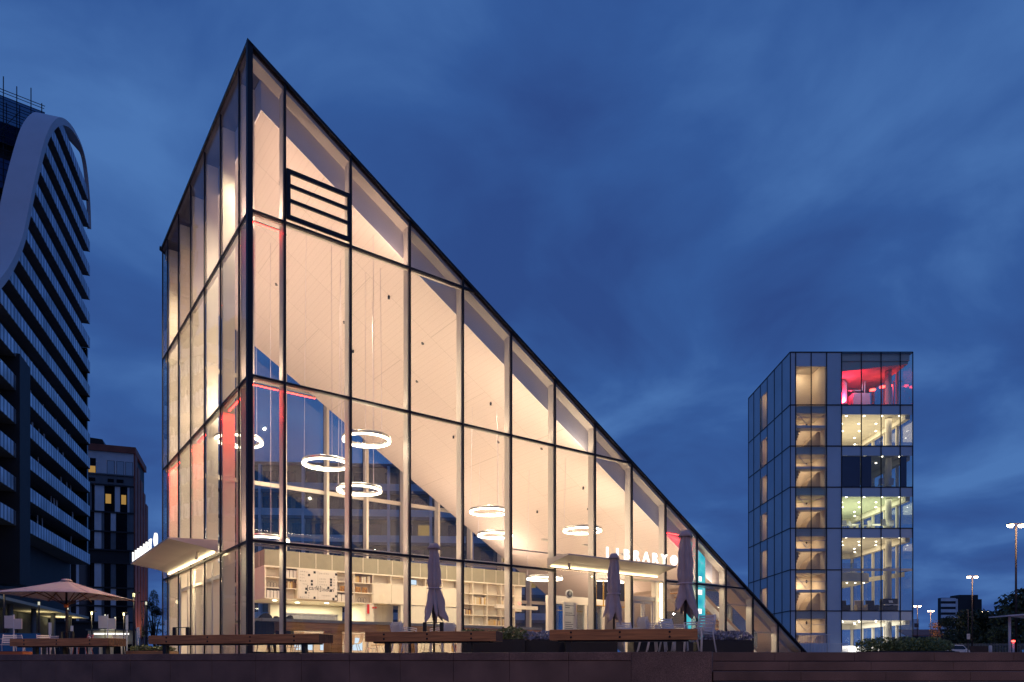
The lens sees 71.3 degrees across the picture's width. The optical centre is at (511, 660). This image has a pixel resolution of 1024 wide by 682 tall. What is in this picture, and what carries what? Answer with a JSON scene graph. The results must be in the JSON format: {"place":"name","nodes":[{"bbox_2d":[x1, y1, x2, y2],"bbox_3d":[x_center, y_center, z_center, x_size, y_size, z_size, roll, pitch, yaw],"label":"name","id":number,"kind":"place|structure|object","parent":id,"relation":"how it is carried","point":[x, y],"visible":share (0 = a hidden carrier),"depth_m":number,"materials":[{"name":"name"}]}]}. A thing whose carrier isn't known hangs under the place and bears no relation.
{"place":"outdoors","nodes":[
{"label":"outdoors","id":0,"kind":"place"},
{"bbox_2d":[0,76,44,200],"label":"scaffold wing","id":1,"kind":"structure","parent":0,"point":[9,133],"depth_m":78.63,"materials":[{"name":"metal"}]},
{"bbox_2d":[0,112,90,653],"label":"balcony tower","id":2,"kind":"structure","parent":0,"point":[45,217],"depth_m":76.21,"materials":[{"name":"white concrete"}]},
{"bbox_2d":[86,629,139,653],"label":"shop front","id":3,"kind":"object","parent":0,"point":[98,633],"visible":0.43,"depth_m":100.15,"materials":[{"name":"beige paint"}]},
{"bbox_2d":[218,461,545,653],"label":"residential block","id":4,"kind":"structure","parent":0,"point":[304,517],"depth_m":87.38,"materials":[{"name":"grey brick"}]},
{"bbox_2d":[255,497,268,507],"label":"window","id":5,"kind":"structure","parent":4,"relation":"in","point":[265,500],"depth_m":86.90,"materials":[{"name":"blue glass"}]},
{"bbox_2d":[262,523,273,533],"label":"window","id":6,"kind":"structure","parent":4,"relation":"in","point":[268,528],"depth_m":86.95,"materials":[{"name":"blue glass"}]},
{"bbox_2d":[264,471,276,481],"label":"window","id":7,"kind":"structure","parent":4,"relation":"in","point":[269,476],"depth_m":86.97,"materials":[{"name":"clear glass"}]},
{"bbox_2d":[292,523,305,533],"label":"window","id":8,"kind":"structure","parent":4,"relation":"in","point":[296,527],"depth_m":87.18,"materials":[{"name":"blue glass"}]},
{"bbox_2d":[295,497,308,507],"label":"window","id":9,"kind":"structure","parent":4,"relation":"in","point":[298,500],"depth_m":87.20,"materials":[{"name":"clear glass"}]},
{"bbox_2d":[305,472,316,482],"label":"window","id":10,"kind":"structure","parent":4,"relation":"in","point":[311,477],"depth_m":87.31,"materials":[{"name":"grey glass"}]},
{"bbox_2d":[310,523,322,534],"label":"window","id":11,"kind":"structure","parent":4,"relation":"in","point":[315,528],"depth_m":87.35,"materials":[{"name":"blue glass"}]},
{"bbox_2d":[332,523,344,534],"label":"window","id":12,"kind":"structure","parent":4,"relation":"in","point":[337,529],"depth_m":87.52,"materials":[{"name":"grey glass"}]},
{"bbox_2d":[352,524,361,534],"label":"window","id":13,"kind":"structure","parent":4,"relation":"in","point":[356,528],"depth_m":87.69,"materials":[{"name":"grey glass"}]},
{"bbox_2d":[369,524,381,534],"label":"window","id":14,"kind":"structure","parent":4,"relation":"in","point":[374,529],"depth_m":87.84,"materials":[{"name":"grey glass"}]},
{"bbox_2d":[385,473,397,483],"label":"window","id":15,"kind":"structure","parent":4,"relation":"in","point":[393,476],"depth_m":87.99,"materials":[{"name":"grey glass"}]},
{"bbox_2d":[417,525,428,535],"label":"window","id":16,"kind":"structure","parent":4,"relation":"in","point":[422,530],"depth_m":88.21,"materials":[{"name":"yellow glass"}]},
{"bbox_2d":[481,551,492,561],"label":"window","id":17,"kind":"structure","parent":4,"relation":"in","point":[485,555],"depth_m":88.81,"materials":[{"name":"grey glass"}]},
{"bbox_2d":[255,618,541,652],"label":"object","id":18,"kind":"object","parent":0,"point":[335,628],"visible":0.31,"depth_m":22.99,"materials":[{"name":"brown wood"}]},
{"bbox_2d":[0,0,1023,653],"label":"sky","id":19,"kind":"structure","parent":0,"point":[667,202],"materials":[{"name":"blue"}]},
{"bbox_2d":[713,661,1023,661],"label":"plaza","id":20,"kind":"structure","parent":0,"point":[868,661],"depth_m":13.75,"materials":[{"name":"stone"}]},
{"bbox_2d":[4,614,21,647],"bbox_3d":[-20.964,-1.058,29.997,0.718,1.796,0.065,0,0,0],"label":"sign board","id":21,"kind":"object","parent":20,"relation":"on","point":[11,622],"visible":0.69,"depth_m":29.97,"materials":[{"name":"grey metal"}]},
{"bbox_2d":[0,633,40,653],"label":"site hoarding","id":22,"kind":"object","parent":20,"relation":"on","point":[24,636],"visible":0.42,"depth_m":43.93,"materials":[{"name":"blue"}]},
{"bbox_2d":[0,579,134,653],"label":"open parasol","id":23,"kind":"object","parent":20,"relation":"on","point":[65,589],"visible":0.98,"depth_m":24.04,"materials":[{"name":"grey fabric"}]},
{"bbox_2d":[10,638,125,653],"bbox_3d":[-12.183,-0.385,19.568,3.171,0.450,0.644,0,0,12],"label":"timber bench","id":24,"kind":"object","parent":20,"relation":"on","point":[105,644],"visible":0.99,"depth_m":19.26,"materials":[{"name":"brown wood"}]},
{"bbox_2d":[48,437,147,653],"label":"apartment block","id":25,"kind":"structure","parent":20,"relation":"on","point":[118,522],"depth_m":113.95,"materials":[{"name":"concrete"}]},
{"bbox_2d":[79,565,89,585],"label":"window","id":26,"kind":"structure","parent":25,"relation":"in","point":[84,570],"depth_m":112.54,"materials":[{"name":"black glass"}]},
{"bbox_2d":[79,606,89,620],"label":"window","id":27,"kind":"structure","parent":25,"relation":"in","point":[83,610],"depth_m":112.54,"materials":[{"name":"black glass"}]},
{"bbox_2d":[105,513,110,530],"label":"window","id":28,"kind":"structure","parent":25,"relation":"in","point":[107,515],"depth_m":113.66,"materials":[{"name":"black glass"}]},
{"bbox_2d":[105,564,110,586],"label":"window","id":29,"kind":"structure","parent":25,"relation":"in","point":[107,566],"depth_m":113.66,"materials":[{"name":"black glass"}]},
{"bbox_2d":[105,486,111,510],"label":"window","id":30,"kind":"structure","parent":25,"relation":"in","point":[108,489],"depth_m":113.68,"materials":[{"name":"black glass"}]},
{"bbox_2d":[107,460,114,475],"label":"window","id":31,"kind":"structure","parent":25,"relation":"in","point":[110,464],"depth_m":113.77,"materials":[{"name":"blue glass"}]},
{"bbox_2d":[117,514,126,531],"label":"window","id":32,"kind":"structure","parent":25,"relation":"in","point":[121,518],"depth_m":114.34,"materials":[{"name":"black glass"}]},
{"bbox_2d":[117,533,126,549],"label":"window","id":33,"kind":"structure","parent":25,"relation":"in","point":[121,537],"depth_m":114.33,"materials":[{"name":"black glass"}]},
{"bbox_2d":[117,564,126,586],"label":"window","id":34,"kind":"structure","parent":25,"relation":"in","point":[121,568],"depth_m":114.32,"materials":[{"name":"black glass"}]},
{"bbox_2d":[117,589,126,605],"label":"window","id":35,"kind":"structure","parent":25,"relation":"in","point":[120,592],"depth_m":114.34,"materials":[{"name":"black glass"}]},
{"bbox_2d":[117,607,126,621],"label":"window","id":36,"kind":"structure","parent":25,"relation":"in","point":[119,609],"depth_m":114.32,"materials":[{"name":"black glass"}]},
{"bbox_2d":[121,487,126,511],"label":"window","id":37,"kind":"structure","parent":25,"relation":"in","point":[123,489],"depth_m":114.46,"materials":[{"name":"black glass"}]},
{"bbox_2d":[125,462,132,476],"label":"window","id":38,"kind":"structure","parent":25,"relation":"in","point":[128,465],"depth_m":114.65,"materials":[{"name":"blue glass"}]},
{"bbox_2d":[98,615,115,637],"bbox_3d":[-19.287,-1.185,33.998,0.813,2.050,0.065,0,0,0],"label":"sign board","id":39,"kind":"object","parent":20,"relation":"on","point":[106,622],"visible":0.83,"depth_m":33.97,"materials":[{"name":"white metal"}]},
{"bbox_2d":[131,592,139,645],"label":"street lamp","id":40,"kind":"object","parent":20,"relation":"on","point":[134,617],"visible":0.82,"depth_m":47.94,"materials":[{"name":"grey metal"}]},
{"bbox_2d":[126,644,177,653],"bbox_3d":[-10.446,-0.326,20.726,1.210,0.331,1.052,0,0,0],"label":"planter box","id":41,"kind":"object","parent":20,"relation":"on","point":[147,649],"visible":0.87,"depth_m":20.36,"materials":[{"name":"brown wood"}]},
{"bbox_2d":[142,590,164,645],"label":"tree","id":42,"kind":"object","parent":20,"relation":"on","point":[154,611],"visible":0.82,"depth_m":94.89,"materials":[{"name":"green plant"}]},
{"bbox_2d":[148,634,332,653],"bbox_3d":[-6.436,-0.385,16.834,4.547,0.450,0.644,0,0,15],"label":"timber bench","id":43,"kind":"object","parent":20,"relation":"on","point":[304,641],"visible":1,"depth_m":16.49,"materials":[{"name":"brown wood"}]},
{"bbox_2d":[365,631,502,652],"bbox_3d":[-1.646,-0.385,15.033,2.827,0.450,0.644,0,0,11],"label":"timber bench","id":44,"kind":"object","parent":20,"relation":"on","point":[469,638],"visible":0.98,"depth_m":14.73,"materials":[{"name":"brown wood"}]},
{"bbox_2d":[421,543,448,652],"bbox_3d":[-1.929,-1.558,17.931,0.661,2.797,0.648,0,0,-14],"label":"closed parasol","id":45,"kind":"object","parent":20,"relation":"on","point":[435,604],"visible":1,"depth_m":17.82,"materials":[{"name":"grey fabric"}]},
{"bbox_2d":[159,38,806,653],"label":"library pavilion","id":46,"kind":"structure","parent":20,"relation":"on","point":[455,356],"depth_m":26.00,"materials":[{"name":"clear glass"}]},
{"bbox_2d":[131,537,217,574],"bbox_3d":[-11.958,-3.536,24.945,1.440,0.568,7.100,0,0,-36],"label":"entrance canopy","id":47,"kind":"object","parent":46,"relation":"attached to","point":[170,555],"visible":1,"depth_m":23.90,"materials":[{"name":"beige paint"}]},
{"bbox_2d":[132,533,157,561],"bbox_3d":[-12.972,-3.980,25.161,0.060,0.440,4.782,0,0,-36],"label":"canopy sign","id":48,"kind":"object","parent":47,"relation":"on","point":[138,552],"visible":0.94,"depth_m":25.05,"materials":[{"name":"plastic"}]},
{"bbox_2d":[215,209,262,447],"bbox_3d":[-9.437,-11.744,24.685,1.580,8.348,1.580,0,0,-36],"label":"ring lamp","id":49,"kind":"object","parent":46,"relation":"hanging from","point":[259,439],"visible":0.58,"depth_m":24.69,"materials":[{"name":"glowing white light diffuser"}]},
{"bbox_2d":[255,613,274,651],"bbox_3d":[-7.709,-0.829,22.070,0.720,1.285,0.720,0,0,-36],"label":"lounge chair","id":50,"kind":"object","parent":46,"relation":"on","point":[264,627],"visible":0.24,"depth_m":21.77,"materials":[{"name":"grey fabric"}]},
{"bbox_2d":[255,243,289,542],"bbox_3d":[-8.942,-9.783,26.040,1.580,10.807,1.580,0,0,-36],"label":"ring lamp","id":51,"kind":"object","parent":46,"relation":"hanging from","point":[264,535],"visible":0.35,"depth_m":25.42,"materials":[{"name":"glowing white light diffuser"}]},
{"bbox_2d":[286,612,337,631],"bbox_3d":[-8.932,-1.645,31.782,2.600,0.970,0.450,0,0,-36],"label":"service counter","id":52,"kind":"object","parent":46,"relation":"on","point":[313,616],"visible":0.2,"depth_m":31.99,"materials":[{"name":"laminate"}]},
{"bbox_2d":[286,168,350,241],"bbox_3d":[-5.708,-13.485,21.156,1.964,1.450,0.058,0,0,-36],"label":"vent window","id":53,"kind":"structure","parent":46,"relation":"in","point":[289,172],"depth_m":21.09,"materials":[{"name":"metal"}]},
{"bbox_2d":[302,227,344,470],"bbox_3d":[-6.273,-10.594,24.089,1.580,7.968,1.580,0,0,-36],"label":"ring lamp","id":54,"kind":"object","parent":46,"relation":"hanging from","point":[321,456],"visible":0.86,"depth_m":24.09,"materials":[{"name":"glowing white light diffuser"}]},
{"bbox_2d":[286,631,378,652],"bbox_3d":[-7.788,-0.710,30.728,4.260,1.040,0.660,0,0,-36],"label":"cafe counter","id":55,"kind":"object","parent":46,"relation":"on","point":[319,648],"visible":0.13,"depth_m":31.04,"materials":[{"name":"beige paint"}]},
{"bbox_2d":[336,308,381,495],"bbox_3d":[-5.409,-9.867,25.279,1.580,7.714,1.580,0,0,-36],"label":"ring lamp","id":56,"kind":"object","parent":46,"relation":"hanging from","point":[378,488],"visible":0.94,"depth_m":25.27,"materials":[{"name":"glowing white plastic diffuser"}]},
{"bbox_2d":[342,268,390,447],"bbox_3d":[-4.808,-10.650,23.612,1.580,6.759,1.580,0,0,-36],"label":"ring lamp","id":57,"kind":"object","parent":46,"relation":"hanging from","point":[387,437],"visible":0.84,"depth_m":23.40,"materials":[{"name":"glowing white plastic diffuser"}]},
{"bbox_2d":[255,549,525,652],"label":"cafe shelf wall","id":58,"kind":"structure","parent":46,"relation":"on","point":[384,593],"depth_m":32.73,"materials":[{"name":"white laminate"}]},
{"bbox_2d":[298,569,336,600],"bbox_3d":[-8.283,-3.240,30.455,1.720,1.240,0.036,0,0,-36],"label":"menu board","id":59,"kind":"object","parent":58,"relation":"attached to","point":[317,585],"visible":1,"depth_m":30.43,"materials":[{"name":"white"}]},
{"bbox_2d":[373,584,455,606],"bbox_3d":[-4.418,-3.035,33.327,4.450,0.870,0.030,0,0,-36],"label":"cupboard door","id":60,"kind":"structure","parent":58,"relation":"in","point":[381,592],"depth_m":32.85,"materials":[{"name":"white laminate"}]},
{"bbox_2d":[445,624,479,652],"bbox_3d":[-2.325,-0.965,33.427,1.600,1.550,0.500,0,0,-36],"label":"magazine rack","id":61,"kind":"object","parent":46,"relation":"in","point":[449,648],"visible":0.08,"depth_m":33.04,"materials":[{"name":"white laminate"}]},
{"bbox_2d":[469,443,503,516],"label":"ring lamp","id":62,"kind":"object","parent":46,"relation":"hanging from","point":[474,508],"visible":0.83,"depth_m":28.74,"materials":[{"name":"metal"}]},
{"bbox_2d":[477,465,512,538],"bbox_3d":[-0.753,-7.327,31.788,1.580,3.534,1.580,0,0,-36],"label":"ring lamp","id":63,"kind":"object","parent":46,"relation":"hanging from","point":[479,534],"visible":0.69,"depth_m":31.65,"materials":[{"name":"metal"}]},
{"bbox_2d":[494,602,537,609],"bbox_3d":[0.251,-2.790,35.835,2.600,0.360,0.259,0,0,-36],"label":"light bar","id":64,"kind":"object","parent":46,"relation":"attached to","point":[518,607],"visible":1,"depth_m":35.87,"materials":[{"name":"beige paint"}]},
{"bbox_2d":[526,498,562,581],"bbox_3d":[1.419,-5.921,31.023,1.580,4.762,1.580,0,0,-36],"label":"ring lamp","id":65,"kind":"object","parent":46,"relation":"hanging from","point":[540,577],"visible":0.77,"depth_m":31.00,"materials":[{"name":"metal"}]},
{"bbox_2d":[563,602,576,629],"bbox_3d":[2.253,-1.240,27.819,0.660,2.100,0.056,0,0,-36],"label":"entrance sign","id":66,"kind":"object","parent":46,"relation":"on","point":[569,615],"visible":0.47,"depth_m":27.78,"materials":[{"name":"white"}]},
{"bbox_2d":[546,595,604,630],"bbox_3d":[2.956,-1.565,32.868,3.460,2.750,0.200,0,0,-36],"label":"lift lobby","id":67,"kind":"object","parent":46,"relation":"on","point":[583,601],"visible":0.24,"depth_m":33.10,"materials":[{"name":"beige paint"}]},
{"bbox_2d":[563,462,601,534],"bbox_3d":[2.869,-6.779,29.110,1.580,2.997,1.580,0,0,-36],"label":"ring lamp","id":68,"kind":"object","parent":46,"relation":"hanging from","point":[566,529],"visible":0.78,"depth_m":29.10,"materials":[{"name":"metal"}]},
{"bbox_2d":[596,580,624,607],"bbox_3d":[4.574,-2.990,31.996,2.240,1.140,0.041,0,0,-36],"label":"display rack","id":69,"kind":"object","parent":46,"relation":"attached to","point":[601,591],"visible":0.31,"depth_m":31.59,"materials":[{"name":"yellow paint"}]},
{"bbox_2d":[547,553,676,577],"bbox_3d":[3.969,-3.593,27.498,5.750,0.454,1.180,0,0,-36],"label":"entrance canopy","id":70,"kind":"object","parent":46,"relation":"attached to","point":[569,561],"visible":0.95,"depth_m":27.17,"materials":[{"name":"metal"}]},
{"bbox_2d":[606,547,677,564],"bbox_3d":[5.089,-4.040,27.612,3.909,0.400,0.072,0,0,-36],"label":"canopy sign","id":71,"kind":"object","parent":46,"relation":"attached to","point":[673,559],"visible":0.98,"depth_m":27.69,"materials":[{"name":"plastic"}]},
{"bbox_2d":[687,550,704,640],"bbox_3d":[8.135,-3.178,31.722,1.360,4.636,0.068,0,0,-36],"label":"banner screen","id":72,"kind":"object","parent":46,"relation":"attached to","point":[701,579],"visible":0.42,"depth_m":31.93,"materials":[{"name":"teal laminate"}]},
{"bbox_2d":[667,588,755,651],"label":"staircase","id":73,"kind":"structure","parent":46,"relation":"on","point":[709,607],"depth_m":33.58,"materials":[{"name":"beige paint"}]},
{"bbox_2d":[462,626,528,652],"bbox_3d":[-0.469,-0.501,17.027,1.748,0.682,1.145,0,0,0],"label":"planter box","id":74,"kind":"object","parent":20,"relation":"on","point":[510,643],"visible":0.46,"depth_m":16.60,"materials":[{"name":"metal"}]},
{"bbox_2d":[517,630,563,651],"bbox_3d":[0.742,-0.459,17.339,1.223,0.598,1.122,0,0,0],"label":"planter box","id":75,"kind":"object","parent":20,"relation":"on","point":[536,642],"visible":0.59,"depth_m":16.90,"materials":[{"name":"metal"}]},
{"bbox_2d":[564,642,617,651],"bbox_3d":[1.833,-0.382,16.684,1.521,0.444,1.071,0,0,0],"label":"planter box","id":76,"kind":"object","parent":20,"relation":"on","point":[594,646],"depth_m":16.20,"materials":[{"name":"metal"}]},
{"bbox_2d":[603,553,622,628],"bbox_3d":[2.687,-1.507,18.913,0.602,2.693,0.635,0,0,-36],"label":"closed parasol","id":77,"kind":"object","parent":20,"relation":"on","point":[613,608],"visible":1,"depth_m":18.80,"materials":[{"name":"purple fabric"}]},
{"bbox_2d":[549,629,697,651],"bbox_3d":[2.164,-0.385,13.990,2.810,0.450,0.644,0,0,9],"label":"timber bench","id":78,"kind":"object","parent":20,"relation":"on","point":[677,636],"visible":0.99,"depth_m":13.70,"materials":[{"name":"brown wood"}]},
{"bbox_2d":[627,640,696,651],"bbox_3d":[3.972,-0.370,18.975,1.867,0.420,1.050,0,0,0],"label":"planter box","id":79,"kind":"object","parent":20,"relation":"on","point":[632,646],"visible":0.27,"depth_m":18.50,"materials":[{"name":"concrete"}]},
{"bbox_2d":[658,622,678,651],"bbox_3d":[4.043,-0.580,18.029,0.542,0.846,0.574,0,0,-34],"label":"metal chair","id":80,"kind":"object","parent":20,"relation":"on","point":[667,628],"visible":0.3,"depth_m":18.07,"materials":[{"name":"grey metal"}]},
{"bbox_2d":[659,620,687,650],"bbox_3d":[4.060,-0.630,18.004,0.542,0.846,0.574,0,0,-34],"label":"metal chair","id":81,"kind":"object","parent":80,"relation":"on","point":[672,628],"visible":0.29,"depth_m":18.04,"materials":[{"name":"grey metal"}]},
{"bbox_2d":[659,617,688,650],"bbox_3d":[4.077,-0.680,17.979,0.542,0.846,0.574,0,0,-34],"label":"metal chair","id":82,"kind":"object","parent":81,"relation":"on","point":[670,627],"visible":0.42,"depth_m":18.09,"materials":[{"name":"grey metal"}]},
{"bbox_2d":[667,530,703,651],"bbox_3d":[3.938,-1.563,16.189,0.601,2.806,0.789,0,0,-13],"label":"closed parasol","id":83,"kind":"object","parent":20,"relation":"on","point":[685,601],"visible":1,"depth_m":16.11,"materials":[{"name":"grey fabric"}]},
{"bbox_2d":[684,616,716,651],"bbox_3d":[4.184,-0.580,15.822,0.574,0.846,0.542,0,0,-38],"label":"metal chair","id":84,"kind":"object","parent":20,"relation":"on","point":[704,626],"visible":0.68,"depth_m":15.83,"materials":[{"name":"grey metal"}]},
{"bbox_2d":[683,614,715,651],"bbox_3d":[4.160,-0.630,15.803,0.574,0.846,0.541,0,0,-38],"label":"metal chair","id":85,"kind":"object","parent":84,"relation":"on","point":[702,625],"visible":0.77,"depth_m":15.85,"materials":[{"name":"grey metal"}]},
{"bbox_2d":[693,627,753,651],"bbox_3d":[5.648,-0.554,19.450,1.848,0.788,1.099,0,0,0],"label":"planter box","id":86,"kind":"object","parent":20,"relation":"on","point":[725,641],"visible":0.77,"depth_m":19.00,"materials":[{"name":"metal"}]},
{"bbox_2d":[799,634,830,651],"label":"picket railing","id":87,"kind":"object","parent":20,"relation":"on","point":[816,642],"visible":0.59,"depth_m":44.00,"materials":[{"name":"grey metal"}]},
{"bbox_2d":[800,643,847,651],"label":"railing","id":88,"kind":"object","parent":20,"relation":"on","point":[845,647],"visible":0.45,"depth_m":68.60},
{"bbox_2d":[748,352,912,651],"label":"glass tower","id":89,"kind":"structure","parent":20,"relation":"on","point":[816,460],"depth_m":70.72,"materials":[{"name":"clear glass"}]},
{"bbox_2d":[854,600,867,609],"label":"lounge chair","id":90,"kind":"object","parent":89,"relation":"on","point":[857,605],"visible":0.77,"depth_m":70.75,"materials":[{"name":"grey fabric"}]},
{"bbox_2d":[842,380,902,403],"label":"plant machine","id":91,"kind":"object","parent":89,"relation":"in","point":[854,398],"visible":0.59,"depth_m":71.81,"materials":[{"name":"metal"}]},
{"bbox_2d":[854,636,955,651],"bbox_3d":[17.040,-0.635,31.174,3.568,0.951,2.579,0,0,0],"label":"planter box","id":92,"kind":"object","parent":20,"relation":"on","point":[925,644],"visible":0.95,"depth_m":30.69,"materials":[{"name":"plant"}]},
{"bbox_2d":[938,615,959,639],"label":"tree","id":93,"kind":"object","parent":20,"relation":"on","point":[947,622],"visible":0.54,"depth_m":109.88,"materials":[{"name":"green plant"}]},
{"bbox_2d":[944,625,983,649],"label":"tree","id":94,"kind":"object","parent":20,"relation":"on","point":[956,637],"visible":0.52,"depth_m":95.56,"materials":[{"name":"green plant"}]},
{"bbox_2d":[966,575,977,645],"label":"street lamp","id":95,"kind":"object","parent":20,"relation":"on","point":[969,576],"visible":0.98,"depth_m":66.95,"materials":[{"name":"grey metal"}]},
{"bbox_2d":[942,608,1022,651],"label":"tree","id":96,"kind":"object","parent":20,"relation":"on","point":[980,618],"visible":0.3,"depth_m":99.76,"materials":[{"name":"green plant"}]},
{"bbox_2d":[953,643,1023,651],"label":"park fence","id":97,"kind":"object","parent":20,"relation":"on","point":[997,646],"visible":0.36,"depth_m":75.00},
{"bbox_2d":[976,587,1023,651],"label":"tree","id":98,"kind":"object","parent":20,"relation":"on","point":[1004,608],"visible":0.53,"depth_m":90.62,"materials":[{"name":"green plant"}]},
{"bbox_2d":[985,626,1014,651],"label":"tree","id":99,"kind":"object","parent":20,"relation":"on","point":[1000,635],"visible":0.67,"depth_m":79.97,"materials":[{"name":"green plant"}]},
{"bbox_2d":[988,614,1023,651],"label":"bus shelter","id":100,"kind":"object","parent":20,"relation":"on","point":[1009,627],"visible":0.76,"depth_m":39.95,"materials":[{"name":"grey metal"}]},
{"bbox_2d":[1006,523,1023,651],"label":"street lamp","id":101,"kind":"object","parent":20,"relation":"on","point":[1010,525],"visible":0.98,"depth_m":41.95,"materials":[{"name":"grey metal"}]},
{"bbox_2d":[880,599,898,609],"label":"piano","id":102,"kind":"object","parent":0,"point":[888,602],"visible":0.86,"depth_m":70.70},
{"bbox_2d":[901,619,918,635],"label":"distant tower","id":103,"kind":"structure","parent":0,"point":[910,625],"depth_m":300.00,"materials":[{"name":"glass"}]},
{"bbox_2d":[892,629,944,639],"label":"hall","id":104,"kind":"structure","parent":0,"point":[921,632],"depth_m":201.62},
{"bbox_2d":[938,595,981,632],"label":"distant tower","id":105,"kind":"structure","parent":0,"point":[953,605],"depth_m":299.50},
{"bbox_2d":[970,646,987,651],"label":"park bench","id":106,"kind":"object","parent":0,"point":[978,648],"visible":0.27,"depth_m":48.50,"materials":[{"name":"brown wood"}]},
{"bbox_3d":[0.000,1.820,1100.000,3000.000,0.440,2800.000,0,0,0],"label":"ground","id":107,"kind":"structure","parent":0,"visible":0},
{"bbox_2d":[0,652,712,681],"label":"granite wall","id":108,"kind":"structure","parent":107,"relation":"on","point":[512,667],"depth_m":14.34,"materials":[{"name":"stone"}]},
{"bbox_2d":[712,652,1023,681],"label":"stone steps","id":109,"kind":"structure","parent":107,"relation":"on","point":[867,671],"depth_m":12.60,"materials":[{"name":"red stone"}]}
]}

